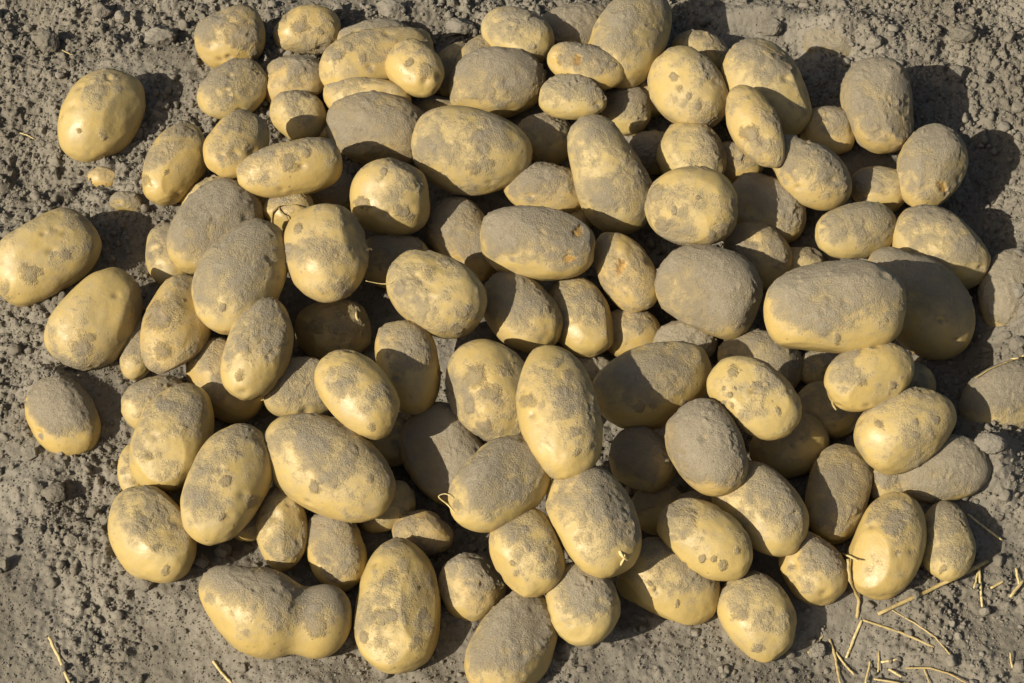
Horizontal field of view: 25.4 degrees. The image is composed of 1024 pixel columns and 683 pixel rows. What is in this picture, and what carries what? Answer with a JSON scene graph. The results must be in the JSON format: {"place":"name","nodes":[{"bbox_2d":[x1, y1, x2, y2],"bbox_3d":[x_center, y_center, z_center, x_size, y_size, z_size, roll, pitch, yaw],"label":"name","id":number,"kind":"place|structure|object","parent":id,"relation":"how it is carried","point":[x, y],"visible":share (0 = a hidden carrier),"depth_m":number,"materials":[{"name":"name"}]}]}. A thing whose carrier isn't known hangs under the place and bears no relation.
{"place":"outdoors","nodes":[
{"label":"outdoors","id":0,"kind":"place"},
{"bbox_2d":[0,0,1023,682],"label":"ground","id":1,"kind":"structure","parent":0,"point":[450,630],"depth_m":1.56,"materials":[{"name":"soil"}]},
{"bbox_2d":[0,207,101,306],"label":"potato","id":2,"kind":"object","parent":1,"relation":"on","point":[46,255],"visible":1,"depth_m":1.60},
{"bbox_2d":[24,374,100,455],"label":"potato","id":3,"kind":"object","parent":1,"relation":"on","point":[61,414],"visible":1,"depth_m":1.55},
{"bbox_2d":[44,267,142,371],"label":"potato","id":4,"kind":"object","parent":1,"relation":"on","point":[94,317],"visible":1,"depth_m":1.57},
{"bbox_2d":[57,68,145,162],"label":"potato","id":5,"kind":"object","parent":1,"relation":"on","point":[102,112],"visible":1,"depth_m":1.68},
{"bbox_2d":[119,319,149,379],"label":"potato","id":6,"kind":"object","parent":1,"relation":"on","point":[133,366],"visible":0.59,"depth_m":1.58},
{"bbox_2d":[121,375,182,428],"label":"potato","id":7,"kind":"object","parent":1,"relation":"on","point":[138,397],"visible":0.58,"depth_m":1.55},
{"bbox_2d":[108,485,196,582],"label":"potato","id":8,"kind":"object","parent":1,"relation":"on","point":[151,539],"visible":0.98,"depth_m":1.48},
{"bbox_2d":[145,222,190,284],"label":"potato","id":9,"kind":"object","parent":1,"relation":"on","point":[161,266],"visible":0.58,"depth_m":1.62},
{"bbox_2d":[129,383,213,491],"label":"potato","id":10,"kind":"object","parent":1,"relation":"on","point":[173,431],"visible":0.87,"depth_m":1.51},
{"bbox_2d":[142,122,206,205],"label":"potato","id":11,"kind":"object","parent":1,"relation":"on","point":[174,168],"visible":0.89,"depth_m":1.65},
{"bbox_2d":[140,274,211,374],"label":"potato","id":12,"kind":"object","parent":1,"relation":"on","point":[175,332],"visible":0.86,"depth_m":1.56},
{"bbox_2d":[166,177,265,274],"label":"potato","id":13,"kind":"object","parent":1,"relation":"on","point":[208,214],"visible":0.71,"depth_m":1.61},
{"bbox_2d":[203,109,269,179],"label":"potato","id":14,"kind":"object","parent":13,"relation":"on","point":[234,139],"visible":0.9,"depth_m":1.62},
{"bbox_2d":[186,337,264,422],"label":"potato","id":15,"kind":"object","parent":1,"relation":"on","point":[203,367],"visible":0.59,"depth_m":1.56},
{"bbox_2d":[220,297,293,399],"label":"potato","id":16,"kind":"object","parent":15,"relation":"on","point":[257,354],"visible":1,"depth_m":1.54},
{"bbox_2d":[194,4,265,67],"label":"potato","id":17,"kind":"object","parent":1,"relation":"on","point":[227,34],"visible":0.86,"depth_m":1.72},
{"bbox_2d":[197,58,267,119],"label":"potato","id":18,"kind":"object","parent":1,"relation":"on","point":[227,87],"visible":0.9,"depth_m":1.70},
{"bbox_2d":[191,218,287,334],"bbox_3d":[-0.186,-0.045,1.579,0.059,0.052,0.089,27,61,16],"label":"potato","id":19,"kind":"object","parent":1,"relation":"on","point":[241,268],"visible":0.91,"depth_m":1.56,"materials":[{"name":"food"}]},
{"bbox_2d":[234,510,257,541],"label":"potato","id":20,"kind":"object","parent":1,"relation":"on","point":[247,532],"visible":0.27,"depth_m":1.51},
{"bbox_2d":[180,423,272,545],"bbox_3d":[-0.188,0.093,1.497,0.051,0.047,0.086,19,59,12],"label":"potato","id":21,"kind":"object","parent":20,"relation":"on","point":[227,485],"visible":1,"depth_m":1.48,"materials":[{"name":"food"}]},
{"bbox_2d":[198,564,351,658],"bbox_3d":[-0.153,0.175,1.468,0.099,0.056,0.057,0,57,0],"label":"potato","id":22,"kind":"object","parent":1,"relation":"on","point":[263,612],"visible":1,"depth_m":1.45,"materials":[{"name":"food"}]},
{"bbox_2d":[256,484,307,570],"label":"potato","id":23,"kind":"object","parent":1,"relation":"on","point":[282,528],"visible":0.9,"depth_m":1.50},
{"bbox_2d":[263,194,313,230],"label":"potato","id":24,"kind":"object","parent":1,"relation":"on","point":[280,212],"visible":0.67,"depth_m":1.62,"materials":[{"name":"food"}]},
{"bbox_2d":[237,137,342,197],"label":"potato","id":25,"kind":"object","parent":24,"relation":"on","point":[309,165],"visible":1,"depth_m":1.61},
{"bbox_2d":[265,54,323,103],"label":"potato","id":26,"kind":"object","parent":1,"relation":"on","point":[291,72],"visible":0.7,"depth_m":1.71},
{"bbox_2d":[261,356,329,416],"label":"potato","id":27,"kind":"object","parent":1,"relation":"on","point":[293,391],"visible":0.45,"depth_m":1.55,"materials":[{"name":"food"}]},
{"bbox_2d":[269,90,326,139],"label":"potato","id":28,"kind":"object","parent":1,"relation":"on","point":[296,114],"visible":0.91,"depth_m":1.70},
{"bbox_2d":[273,4,340,54],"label":"potato","id":29,"kind":"object","parent":1,"relation":"on","point":[313,29],"visible":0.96,"depth_m":1.73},
{"bbox_2d":[264,413,395,522],"bbox_3d":[-0.121,0.083,1.504,0.101,0.056,0.060,30,62,18],"label":"potato","id":30,"kind":"object","parent":1,"relation":"on","point":[329,467],"visible":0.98,"depth_m":1.48,"materials":[{"name":"food"}]},
{"bbox_2d":[314,349,399,439],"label":"potato","id":31,"kind":"object","parent":30,"relation":"on","point":[357,393],"visible":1,"depth_m":1.49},
{"bbox_2d":[309,173,353,209],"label":"potato","id":32,"kind":"object","parent":1,"relation":"on","point":[337,192],"visible":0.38,"depth_m":1.67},
{"bbox_2d":[295,300,370,358],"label":"potato","id":33,"kind":"object","parent":1,"relation":"on","point":[322,330],"visible":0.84,"depth_m":1.60,"materials":[{"name":"food"}]},
{"bbox_2d":[283,203,371,302],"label":"potato","id":34,"kind":"object","parent":33,"relation":"on","point":[326,248],"visible":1,"depth_m":1.57,"materials":[{"name":"food"}]},
{"bbox_2d":[306,514,366,591],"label":"potato","id":35,"kind":"object","parent":1,"relation":"on","point":[336,552],"visible":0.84,"depth_m":1.49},
{"bbox_2d":[326,90,423,164],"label":"potato","id":36,"kind":"object","parent":1,"relation":"on","point":[365,128],"visible":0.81,"depth_m":1.67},
{"bbox_2d":[323,77,411,107],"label":"potato","id":37,"kind":"object","parent":36,"relation":"on","point":[334,91],"visible":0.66,"depth_m":1.69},
{"bbox_2d":[319,26,433,85],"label":"potato","id":38,"kind":"object","parent":1,"relation":"on","point":[363,53],"visible":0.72,"depth_m":1.70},
{"bbox_2d":[359,480,415,533],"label":"potato","id":39,"kind":"object","parent":1,"relation":"on","point":[403,502],"visible":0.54,"depth_m":1.52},
{"bbox_2d":[369,416,406,466],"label":"potato","id":40,"kind":"object","parent":1,"relation":"on","point":[387,447],"visible":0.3,"depth_m":1.55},
{"bbox_2d":[350,158,429,234],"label":"potato","id":41,"kind":"object","parent":1,"relation":"on","point":[389,196],"visible":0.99,"depth_m":1.61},
{"bbox_2d":[364,234,428,288],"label":"potato","id":42,"kind":"object","parent":1,"relation":"on","point":[386,251],"visible":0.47,"depth_m":1.62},
{"bbox_2d":[354,537,440,673],"bbox_3d":[-0.074,0.172,1.481,0.056,0.049,0.095,0,57,0],"label":"potato","id":43,"kind":"object","parent":1,"relation":"on","point":[397,613],"visible":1,"depth_m":1.46,"materials":[{"name":"food"}]},
{"bbox_2d":[391,509,452,556],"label":"potato","id":44,"kind":"object","parent":1,"relation":"on","point":[428,533],"visible":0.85,"depth_m":1.51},
{"bbox_2d":[412,95,451,112],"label":"potato","id":45,"kind":"object","parent":1,"relation":"on","point":[424,105],"visible":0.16,"depth_m":1.71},
{"bbox_2d":[385,38,444,97],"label":"potato","id":46,"kind":"object","parent":45,"relation":"on","point":[414,67],"visible":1,"depth_m":1.68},
{"bbox_2d":[399,401,482,506],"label":"potato","id":47,"kind":"object","parent":1,"relation":"on","point":[440,444],"visible":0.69,"depth_m":1.53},
{"bbox_2d":[375,320,440,414],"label":"potato","id":48,"kind":"object","parent":47,"relation":"on","point":[406,357],"visible":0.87,"depth_m":1.54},
{"bbox_2d":[367,249,486,338],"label":"potato","id":49,"kind":"object","parent":48,"relation":"on","point":[436,294],"visible":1,"depth_m":1.55,"materials":[{"name":"food"}]},
{"bbox_2d":[436,41,465,97],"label":"potato","id":50,"kind":"object","parent":1,"relation":"on","point":[448,55],"visible":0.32,"depth_m":1.72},
{"bbox_2d":[426,196,496,280],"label":"potato","id":51,"kind":"object","parent":1,"relation":"on","point":[453,225],"visible":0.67,"depth_m":1.64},
{"bbox_2d":[437,552,505,621],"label":"potato","id":52,"kind":"object","parent":1,"relation":"on","point":[472,586],"visible":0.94,"depth_m":1.48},
{"bbox_2d":[411,105,532,195],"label":"potato","id":53,"kind":"object","parent":1,"relation":"on","point":[464,150],"visible":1,"depth_m":1.64,"materials":[{"name":"food"}]},
{"bbox_2d":[445,339,523,441],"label":"potato","id":54,"kind":"object","parent":1,"relation":"on","point":[482,377],"visible":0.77,"depth_m":1.53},
{"bbox_2d":[448,46,546,117],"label":"potato","id":55,"kind":"object","parent":1,"relation":"on","point":[505,82],"visible":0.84,"depth_m":1.69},
{"bbox_2d":[464,591,557,682],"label":"potato","id":56,"kind":"object","parent":1,"relation":"on","point":[514,638],"visible":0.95,"depth_m":1.44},
{"bbox_2d":[489,508,564,597],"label":"potato","id":57,"kind":"object","parent":56,"relation":"on","point":[526,550],"visible":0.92,"depth_m":1.44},
{"bbox_2d":[438,435,550,532],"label":"potato","id":58,"kind":"object","parent":57,"relation":"on","point":[497,483],"visible":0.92,"depth_m":1.44,"materials":[{"name":"food"}]},
{"bbox_2d":[481,6,554,62],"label":"potato","id":59,"kind":"object","parent":1,"relation":"on","point":[525,29],"visible":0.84,"depth_m":1.71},
{"bbox_2d":[484,271,562,353],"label":"potato","id":60,"kind":"object","parent":1,"relation":"on","point":[523,313],"visible":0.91,"depth_m":1.58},
{"bbox_2d":[480,205,594,280],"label":"potato","id":61,"kind":"object","parent":60,"relation":"on","point":[539,243],"visible":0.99,"depth_m":1.58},
{"bbox_2d":[518,112,570,164],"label":"potato","id":62,"kind":"object","parent":1,"relation":"on","point":[546,134],"visible":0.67,"depth_m":1.68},
{"bbox_2d":[539,73,606,119],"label":"potato","id":63,"kind":"object","parent":62,"relation":"on","point":[567,96],"visible":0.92,"depth_m":1.67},
{"bbox_2d":[542,2,604,44],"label":"potato","id":64,"kind":"object","parent":1,"relation":"on","point":[572,22],"visible":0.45,"depth_m":1.73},
{"bbox_2d":[570,208,591,227],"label":"potato","id":65,"kind":"object","parent":1,"relation":"on","point":[579,214],"visible":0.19,"depth_m":1.66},
{"bbox_2d":[503,161,580,213],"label":"potato","id":66,"kind":"object","parent":65,"relation":"on","point":[546,184],"visible":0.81,"depth_m":1.64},
{"bbox_2d":[549,277,613,357],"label":"potato","id":67,"kind":"object","parent":1,"relation":"on","point":[587,329],"visible":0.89,"depth_m":1.59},
{"bbox_2d":[545,562,620,646],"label":"potato","id":68,"kind":"object","parent":1,"relation":"on","point":[584,609],"visible":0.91,"depth_m":1.44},
{"bbox_2d":[546,465,641,577],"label":"potato","id":69,"kind":"object","parent":68,"relation":"on","point":[593,517],"visible":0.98,"depth_m":1.44,"materials":[{"name":"food"}]},
{"bbox_2d":[516,345,602,479],"bbox_3d":[0.031,0.045,1.475,0.057,0.048,0.097,0,57,0],"label":"potato","id":70,"kind":"object","parent":69,"relation":"on","point":[560,421],"visible":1,"depth_m":1.45,"materials":[{"name":"food"}]},
{"bbox_2d":[567,114,651,234],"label":"potato","id":71,"kind":"object","parent":1,"relation":"on","point":[612,181],"visible":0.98,"depth_m":1.63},
{"bbox_2d":[595,232,656,312],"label":"potato","id":72,"kind":"object","parent":1,"relation":"on","point":[625,269],"visible":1,"depth_m":1.60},
{"bbox_2d":[600,86,651,135],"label":"potato","id":73,"kind":"object","parent":1,"relation":"on","point":[628,111],"visible":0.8,"depth_m":1.70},
{"bbox_2d":[588,0,671,88],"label":"potato","id":74,"kind":"object","parent":1,"relation":"on","point":[631,37],"visible":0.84,"depth_m":1.69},
{"bbox_2d":[547,41,624,89],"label":"potato","id":75,"kind":"object","parent":74,"relation":"on","point":[601,68],"visible":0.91,"depth_m":1.68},
{"bbox_2d":[607,308,660,356],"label":"potato","id":76,"kind":"object","parent":1,"relation":"on","point":[632,330],"visible":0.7,"depth_m":1.60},
{"bbox_2d":[629,130,664,174],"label":"potato","id":77,"kind":"object","parent":1,"relation":"on","point":[644,144],"visible":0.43,"depth_m":1.69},
{"bbox_2d":[632,484,680,535],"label":"potato","id":78,"kind":"object","parent":1,"relation":"on","point":[649,506],"visible":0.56,"depth_m":1.52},
{"bbox_2d":[609,426,676,492],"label":"potato","id":79,"kind":"object","parent":78,"relation":"on","point":[639,459],"visible":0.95,"depth_m":1.51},
{"bbox_2d":[592,341,711,429],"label":"potato","id":80,"kind":"object","parent":79,"relation":"on","point":[656,385],"visible":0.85,"depth_m":1.52,"materials":[{"name":"food"}]},
{"bbox_2d":[616,537,720,624],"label":"potato","id":81,"kind":"object","parent":1,"relation":"on","point":[659,577],"visible":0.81,"depth_m":1.47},
{"bbox_2d":[657,498,752,580],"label":"potato","id":82,"kind":"object","parent":81,"relation":"on","point":[708,540],"visible":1,"depth_m":1.46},
{"bbox_2d":[653,320,717,357],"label":"potato","id":83,"kind":"object","parent":1,"relation":"on","point":[677,330],"visible":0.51,"depth_m":1.60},
{"bbox_2d":[647,45,728,127],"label":"potato","id":84,"kind":"object","parent":1,"relation":"on","point":[687,84],"visible":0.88,"depth_m":1.67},
{"bbox_2d":[656,122,726,174],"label":"potato","id":85,"kind":"object","parent":1,"relation":"on","point":[683,144],"visible":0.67,"depth_m":1.66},
{"bbox_2d":[671,29,728,70],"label":"potato","id":86,"kind":"object","parent":1,"relation":"on","point":[713,48],"visible":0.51,"depth_m":1.73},
{"bbox_2d":[654,243,762,339],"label":"potato","id":87,"kind":"object","parent":1,"relation":"on","point":[714,290],"visible":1,"depth_m":1.58,"materials":[{"name":"food"}]},
{"bbox_2d":[644,165,737,245],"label":"potato","id":88,"kind":"object","parent":87,"relation":"on","point":[686,205],"visible":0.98,"depth_m":1.59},
{"bbox_2d":[722,142,763,183],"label":"potato","id":89,"kind":"object","parent":1,"relation":"on","point":[739,162],"visible":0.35,"depth_m":1.67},
{"bbox_2d":[725,85,784,167],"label":"potato","id":90,"kind":"object","parent":89,"relation":"on","point":[753,123],"visible":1,"depth_m":1.63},
{"bbox_2d":[717,570,796,662],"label":"potato","id":91,"kind":"object","parent":1,"relation":"on","point":[756,614],"visible":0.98,"depth_m":1.46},
{"bbox_2d":[723,220,792,289],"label":"potato","id":92,"kind":"object","parent":1,"relation":"on","point":[764,248],"visible":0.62,"depth_m":1.62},
{"bbox_2d":[711,461,808,556],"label":"potato","id":93,"kind":"object","parent":1,"relation":"on","point":[763,504],"visible":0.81,"depth_m":1.48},
{"bbox_2d":[664,398,748,496],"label":"potato","id":94,"kind":"object","parent":93,"relation":"on","point":[705,448],"visible":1,"depth_m":1.48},
{"bbox_2d":[706,356,801,440],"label":"potato","id":95,"kind":"object","parent":94,"relation":"on","point":[757,398],"visible":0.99,"depth_m":1.49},
{"bbox_2d":[717,328,802,388],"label":"potato","id":96,"kind":"object","parent":1,"relation":"on","point":[760,344],"visible":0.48,"depth_m":1.58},
{"bbox_2d":[721,37,811,134],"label":"potato","id":97,"kind":"object","parent":1,"relation":"on","point":[769,71],"visible":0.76,"depth_m":1.67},
{"bbox_2d":[732,172,805,242],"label":"potato","id":98,"kind":"object","parent":1,"relation":"on","point":[772,202],"visible":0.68,"depth_m":1.64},
{"bbox_2d":[749,411,828,478],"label":"potato","id":99,"kind":"object","parent":1,"relation":"on","point":[799,448],"visible":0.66,"depth_m":1.54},
{"bbox_2d":[772,134,851,210],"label":"potato","id":100,"kind":"object","parent":1,"relation":"on","point":[812,174],"visible":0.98,"depth_m":1.63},
{"bbox_2d":[779,531,847,605],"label":"potato","id":101,"kind":"object","parent":1,"relation":"on","point":[813,568],"visible":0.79,"depth_m":1.48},
{"bbox_2d":[801,351,838,383],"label":"potato","id":102,"kind":"object","parent":1,"relation":"on","point":[815,364],"visible":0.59,"depth_m":1.58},
{"bbox_2d":[800,106,854,154],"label":"potato","id":103,"kind":"object","parent":1,"relation":"on","point":[829,127],"visible":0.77,"depth_m":1.67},
{"bbox_2d":[798,381,860,438],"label":"potato","id":104,"kind":"object","parent":1,"relation":"on","point":[838,423],"visible":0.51,"depth_m":1.56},
{"bbox_2d":[803,25,855,56],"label":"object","id":105,"kind":"object","parent":1,"relation":"on","point":[830,43],"visible":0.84,"depth_m":1.75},
{"bbox_2d":[805,443,872,544],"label":"potato","id":106,"kind":"object","parent":1,"relation":"on","point":[838,489],"visible":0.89,"depth_m":1.52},
{"bbox_2d":[815,201,896,258],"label":"potato","id":107,"kind":"object","parent":1,"relation":"on","point":[862,229],"visible":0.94,"depth_m":1.61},
{"bbox_2d":[840,56,913,153],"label":"potato","id":108,"kind":"object","parent":1,"relation":"on","point":[876,101],"visible":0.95,"depth_m":1.67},
{"bbox_2d":[851,166,904,212],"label":"potato","id":109,"kind":"object","parent":1,"relation":"on","point":[880,184],"visible":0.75,"depth_m":1.65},
{"bbox_2d":[846,492,926,599],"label":"potato","id":110,"kind":"object","parent":1,"relation":"on","point":[887,547],"visible":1,"depth_m":1.48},
{"bbox_2d":[870,468,903,499],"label":"potato","id":111,"kind":"object","parent":1,"relation":"on","point":[882,484],"visible":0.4,"depth_m":1.53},
{"bbox_2d":[868,246,975,359],"bbox_3d":[0.287,-0.025,1.597,0.076,0.062,0.072,0,57,0],"label":"potato","id":112,"kind":"object","parent":1,"relation":"on","point":[939,321],"visible":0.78,"depth_m":1.58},
{"bbox_2d":[897,123,967,206],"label":"potato","id":113,"kind":"object","parent":1,"relation":"on","point":[932,162],"visible":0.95,"depth_m":1.64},
{"bbox_2d":[891,204,990,289],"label":"potato","id":114,"kind":"object","parent":1,"relation":"on","point":[951,240],"visible":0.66,"depth_m":1.60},
{"bbox_2d":[898,434,991,503],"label":"potato","id":115,"kind":"object","parent":1,"relation":"on","point":[954,467],"visible":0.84,"depth_m":1.52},
{"bbox_2d":[853,386,956,474],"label":"potato","id":116,"kind":"object","parent":115,"relation":"on","point":[907,429],"visible":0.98,"depth_m":1.50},
{"bbox_2d":[824,342,913,411],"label":"potato","id":117,"kind":"object","parent":116,"relation":"on","point":[863,379],"visible":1,"depth_m":1.51,"materials":[{"name":"food"}]},
{"bbox_2d":[763,258,906,353],"bbox_3d":[0.216,-0.023,1.529,0.095,0.063,0.066,0,57,0],"label":"potato","id":118,"kind":"object","parent":117,"relation":"on","point":[842,306],"visible":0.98,"depth_m":1.51,"materials":[{"name":"food"}]},
{"bbox_2d":[922,500,975,581],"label":"potato","id":119,"kind":"object","parent":1,"relation":"on","point":[949,553],"visible":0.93,"depth_m":1.50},
{"bbox_2d":[958,358,1023,428],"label":"potato","id":120,"kind":"object","parent":1,"relation":"on","point":[996,394],"visible":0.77,"depth_m":1.55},
{"bbox_2d":[977,248,1023,325],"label":"potato","id":121,"kind":"object","parent":1,"relation":"on","point":[998,303],"visible":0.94,"depth_m":1.60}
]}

